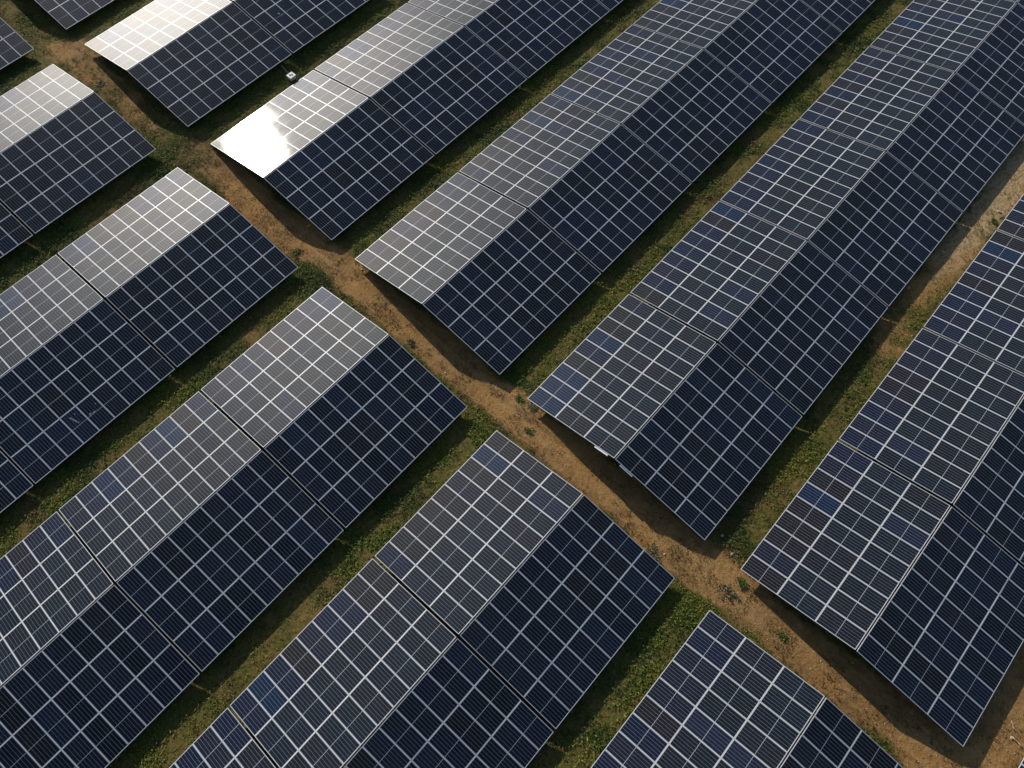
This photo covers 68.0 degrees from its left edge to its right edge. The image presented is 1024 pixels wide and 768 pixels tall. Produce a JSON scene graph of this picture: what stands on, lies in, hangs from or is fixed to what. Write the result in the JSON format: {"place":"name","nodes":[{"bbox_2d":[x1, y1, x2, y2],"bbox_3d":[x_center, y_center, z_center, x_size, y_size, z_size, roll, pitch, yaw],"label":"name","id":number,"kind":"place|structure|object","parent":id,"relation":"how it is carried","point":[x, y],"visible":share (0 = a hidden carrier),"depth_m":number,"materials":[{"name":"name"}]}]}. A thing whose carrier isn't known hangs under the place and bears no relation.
{"place":"outdoors","nodes":[
{"label":"outdoors","id":0,"kind":"place"},
{"bbox_2d":[0,0,967,767],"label":"dirt track","id":1,"kind":"structure","parent":0,"point":[806,648],"depth_m":41.51,"materials":[{"name":"brown soil"}]},
{"bbox_2d":[95,79,104,85],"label":"weed","id":2,"kind":"object","parent":1,"relation":"on","point":[99,82],"visible":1,"depth_m":53.36,"materials":[{"name":"green plant"}]},
{"bbox_2d":[288,248,303,254],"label":"weed","id":3,"kind":"object","parent":1,"relation":"on","point":[294,251],"visible":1,"depth_m":47.42,"materials":[{"name":"green plant"}]},
{"bbox_2d":[406,336,417,346],"bbox_3d":[-5.912,-2.409,44.465,0.571,0.165,0.821,-35,68,-15],"label":"weed","id":4,"kind":"object","parent":1,"relation":"on","point":[412,344],"visible":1,"depth_m":44.43,"materials":[{"name":"green plant"}]},
{"bbox_2d":[524,427,534,434],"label":"weed","id":5,"kind":"object","parent":1,"relation":"on","point":[529,430],"visible":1,"depth_m":41.84,"materials":[{"name":"green plant"}]},
{"bbox_2d":[737,576,748,588],"bbox_3d":[11.519,9.943,37.968,0.748,0.169,0.588,39,70,17],"label":"weed","id":6,"kind":"object","parent":1,"relation":"on","point":[743,584],"visible":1,"depth_m":37.92,"materials":[{"name":"green plant"}]},
{"bbox_2d":[776,632,787,643],"bbox_3d":[13.146,12.284,36.711,0.718,0.159,0.504,39,70,17],"label":"weed","id":7,"kind":"object","parent":1,"relation":"on","point":[784,637],"visible":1,"depth_m":36.70,"materials":[{"name":"green plant"}]},
{"bbox_2d":[0,0,1023,767],"bbox_3d":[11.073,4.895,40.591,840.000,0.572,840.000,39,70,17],"label":"ground","id":8,"kind":"structure","parent":0,"point":[954,256],"depth_m":43.05,"materials":[{"name":"green plant"}]},
{"bbox_2d":[0,203,32,257],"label":"solar table","id":9,"kind":"object","parent":8,"relation":"on","point":[14,232],"visible":1,"depth_m":46.99,"materials":[{"name":"glass"}]},
{"bbox_2d":[0,451,33,512],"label":"solar table","id":10,"kind":"object","parent":8,"relation":"on","point":[15,482],"visible":1,"depth_m":40.26,"materials":[{"name":"glass"}]},
{"bbox_2d":[0,18,33,69],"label":"solar table","id":11,"kind":"object","parent":8,"relation":"on","point":[13,44],"visible":1,"depth_m":54.56,"materials":[{"name":"glass"}]},
{"bbox_2d":[35,0,113,28],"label":"solar table","id":12,"kind":"object","parent":8,"relation":"on","point":[66,14],"visible":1,"depth_m":56.14,"materials":[{"name":"blue glass"}]},
{"bbox_2d":[0,64,155,233],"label":"solar table","id":13,"kind":"object","parent":8,"relation":"on","point":[52,90],"visible":1,"depth_m":49.45,"materials":[{"name":"glass"}]},
{"bbox_2d":[0,255,174,483],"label":"solar table","id":14,"kind":"object","parent":8,"relation":"on","point":[71,388],"visible":1,"depth_m":42.74,"materials":[{"name":"glass"}]},
{"bbox_2d":[0,511,199,767],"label":"solar table","id":15,"kind":"object","parent":8,"relation":"on","point":[39,610],"visible":1,"depth_m":35.76,"materials":[{"name":"glass"}]},
{"bbox_2d":[58,167,297,366],"bbox_3d":[-20.598,-7.693,46.544,12.002,1.981,9.174,39,70,17],"label":"solar table","id":16,"kind":"object","parent":8,"relation":"on","point":[144,310],"visible":1,"depth_m":45.81,"materials":[{"name":"glass"}]},
{"bbox_2d":[85,0,290,126],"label":"solar table","id":17,"kind":"object","parent":8,"relation":"on","point":[199,71],"visible":1,"depth_m":53.24,"materials":[{"name":"glass"}]},
{"bbox_2d":[59,391,342,670],"bbox_3d":[-16.220,6.987,39.293,12.002,1.982,9.174,39,70,17],"label":"solar table","id":18,"kind":"object","parent":8,"relation":"on","point":[191,455],"visible":1,"depth_m":38.61,"materials":[{"name":"glass"}]},
{"bbox_2d":[169,708,275,767],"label":"solar table","id":19,"kind":"object","parent":8,"relation":"on","point":[208,748],"visible":1,"depth_m":34.31,"materials":[{"name":"glass"}]},
{"bbox_2d":[281,65,295,80],"bbox_3d":[-15.920,-21.925,53.717,1.506,0.645,0.500,39,70,17],"label":"junction box","id":20,"kind":"object","parent":8,"relation":"on","point":[291,76],"visible":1,"depth_m":53.38,"materials":[{"name":"white paint"}]},
{"bbox_2d":[230,0,368,52],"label":"solar table","id":21,"kind":"object","parent":8,"relation":"on","point":[292,26],"visible":1,"depth_m":55.00,"materials":[{"name":"glass"}]},
{"bbox_2d":[211,70,433,239],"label":"solar table","id":22,"kind":"object","parent":8,"relation":"on","point":[337,178],"visible":1,"depth_m":49.69,"materials":[{"name":"glass"}]},
{"bbox_2d":[201,287,466,527],"bbox_3d":[-10.017,0.713,42.322,12.002,1.983,9.174,39,70,17],"label":"solar table","id":23,"kind":"object","parent":8,"relation":"on","point":[344,335],"visible":1,"depth_m":41.65,"materials":[{"name":"glass"}]},
{"bbox_2d":[230,558,552,767],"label":"solar table","id":24,"kind":"object","parent":8,"relation":"on","point":[413,722],"visible":1,"depth_m":34.81,"materials":[{"name":"glass"}]},
{"bbox_2d":[315,3,526,153],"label":"solar table","id":25,"kind":"object","parent":8,"relation":"on","point":[440,97],"visible":0.99,"depth_m":52.72,"materials":[{"name":"glass"}]},
{"bbox_2d":[355,172,600,374],"bbox_3d":[-2.128,-7.266,46.175,12.002,1.984,9.174,39,70,17],"label":"solar table","id":26,"kind":"object","parent":8,"relation":"on","point":[429,246],"visible":1,"depth_m":45.51,"materials":[{"name":"glass"}]},
{"bbox_2d":[474,423,485,432],"bbox_3d":[-1.687,2.427,42.052,0.914,0.174,0.674,12,65,6],"label":"weed","id":27,"kind":"object","parent":8,"relation":"on","point":[482,427],"visible":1,"depth_m":42.03,"materials":[{"name":"green plant"}]},
{"bbox_2d":[408,0,608,77],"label":"solar table","id":28,"kind":"object","parent":8,"relation":"on","point":[527,38],"visible":0.99,"depth_m":54.93,"materials":[{"name":"glass"}]},
{"bbox_2d":[4,1,1023,767],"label":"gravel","id":29,"kind":"structure","parent":8,"relation":"on","point":[614,463],"depth_m":44.16,"materials":[{"name":"gravel"}]},
{"bbox_2d":[514,393,525,405],"bbox_3d":[0.456,0.826,42.796,0.800,0.188,0.745,21,66,10],"label":"weed","id":30,"kind":"object","parent":8,"relation":"on","point":[521,399],"visible":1,"depth_m":42.76,"materials":[{"name":"green plant"}]},
{"bbox_2d":[375,430,674,728],"bbox_3d":[0.583,9.105,37.922,12.002,1.984,9.174,39,70,17],"label":"solar table","id":31,"kind":"object","parent":8,"relation":"on","point":[514,502],"visible":1,"depth_m":37.31,"materials":[{"name":"glass"}]},
{"bbox_2d":[526,401,536,410],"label":"weed","id":32,"kind":"object","parent":8,"relation":"on","point":[533,407],"visible":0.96,"depth_m":42.50,"materials":[{"name":"green plant"}]},
{"bbox_2d":[460,94,690,271],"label":"solar table","id":33,"kind":"object","parent":8,"relation":"on","point":[533,155],"visible":1,"depth_m":48.55,"materials":[{"name":"glass"}]},
{"bbox_2d":[598,0,622,10],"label":"solar table","id":34,"kind":"object","parent":8,"relation":"on","point":[610,5],"visible":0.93,"depth_m":56.56,"materials":[{"name":"glass"}]},
{"bbox_2d":[645,541,662,563],"bbox_3d":[7.249,8.665,38.765,0.901,0.216,1.222,2,64,1],"label":"weed","id":35,"kind":"object","parent":8,"relation":"on","point":[655,554],"visible":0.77,"depth_m":38.75,"materials":[{"name":"green plant"}]},
{"bbox_2d":[551,24,770,181],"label":"solar table","id":36,"kind":"object","parent":8,"relation":"on","point":[626,73],"visible":1,"depth_m":51.58,"materials":[{"name":"glass"}]},
{"bbox_2d":[527,294,801,539],"bbox_3d":[8.348,1.251,41.715,12.002,1.983,9.269,39,70,17],"label":"solar table","id":37,"kind":"object","parent":8,"relation":"on","point":[615,378],"visible":1,"depth_m":41.12,"materials":[{"name":"glass"}]},
{"bbox_2d":[686,598,695,612],"bbox_3d":[8.912,10.998,37.520,0.674,0.175,0.627,-27,67,-12],"label":"weed","id":38,"kind":"object","parent":8,"relation":"on","point":[690,609],"visible":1,"depth_m":37.45,"materials":[{"name":"green plant"}]},
{"bbox_2d":[715,582,739,600],"bbox_3d":[10.821,10.347,37.688,1.212,0.216,1.012,39,70,17],"label":"weed","id":39,"kind":"object","parent":8,"relation":"on","point":[728,588],"visible":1,"depth_m":37.68,"materials":[{"name":"green plant"}]},
{"bbox_2d":[634,0,841,102],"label":"solar table","id":40,"kind":"object","parent":8,"relation":"on","point":[753,42],"visible":1,"depth_m":54.22,"materials":[{"name":"glass"}]},
{"bbox_2d":[591,610,902,767],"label":"solar table","id":41,"kind":"object","parent":8,"relation":"on","point":[851,744],"visible":1,"depth_m":34.15,"materials":[{"name":"glass"}]},
{"bbox_2d":[630,201,887,414],"bbox_3d":[14.584,-5.056,44.760,12.001,1.986,9.174,39,70,17],"label":"solar table","id":42,"kind":"object","parent":8,"relation":"on","point":[716,269],"visible":0.98,"depth_m":44.16,"materials":[{"name":"glass"}]},
{"bbox_2d":[802,0,874,31],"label":"solar table","id":43,"kind":"object","parent":8,"relation":"on","point":[842,15],"visible":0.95,"depth_m":55.75,"materials":[{"name":"glass"}]},
{"bbox_2d":[720,119,962,305],"bbox_3d":[20.768,-11.310,47.781,12.002,1.984,9.174,39,70,17],"label":"solar table","id":44,"kind":"object","parent":8,"relation":"on","point":[801,178],"visible":0.98,"depth_m":47.19,"materials":[{"name":"glass"}]},
{"bbox_2d":[741,441,1023,746],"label":"solar table","id":45,"kind":"object","parent":8,"relation":"on","point":[941,644],"visible":1,"depth_m":36.73,"materials":[{"name":"glass"}]},
{"bbox_2d":[800,46,1023,211],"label":"solar table","id":46,"kind":"object","parent":8,"relation":"on","point":[878,98],"visible":1,"depth_m":50.22,"materials":[{"name":"glass"}]},
{"bbox_2d":[839,328,1023,564],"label":"solar table","id":47,"kind":"object","parent":8,"relation":"on","point":[989,501],"visible":1,"depth_m":40.22,"materials":[{"name":"glass"}]},
{"bbox_2d":[870,0,1023,124],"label":"solar table","id":48,"kind":"object","parent":8,"relation":"on","point":[950,35],"visible":0.98,"depth_m":53.29,"materials":[{"name":"glass"}]},
{"bbox_2d":[924,230,1023,373],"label":"solar table","id":49,"kind":"object","parent":8,"relation":"on","point":[994,327],"visible":0.99,"depth_m":43.96,"materials":[{"name":"glass"}]},
{"bbox_2d":[988,218,998,225],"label":"weed","id":50,"kind":"object","parent":8,"relation":"on","point":[994,221],"visible":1,"depth_m":47.74,"materials":[{"name":"green plant"}]},
{"bbox_2d":[997,194,1023,239],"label":"solar table","id":51,"kind":"object","parent":8,"relation":"on","point":[1012,223],"visible":0.98,"depth_m":46.93,"materials":[{"name":"glass"}]},
{"bbox_2d":[1009,0,1023,6],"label":"solar table","id":52,"kind":"object","parent":8,"relation":"on","point":[1021,2],"visible":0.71,"depth_m":54.52,"materials":[{"name":"glass"}]},
{"bbox_2d":[1018,758,1023,767],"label":"solar table","id":53,"kind":"object","parent":8,"relation":"on","point":[1021,765],"visible":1,"depth_m":33.82,"materials":[{"name":"glass"}]}
]}

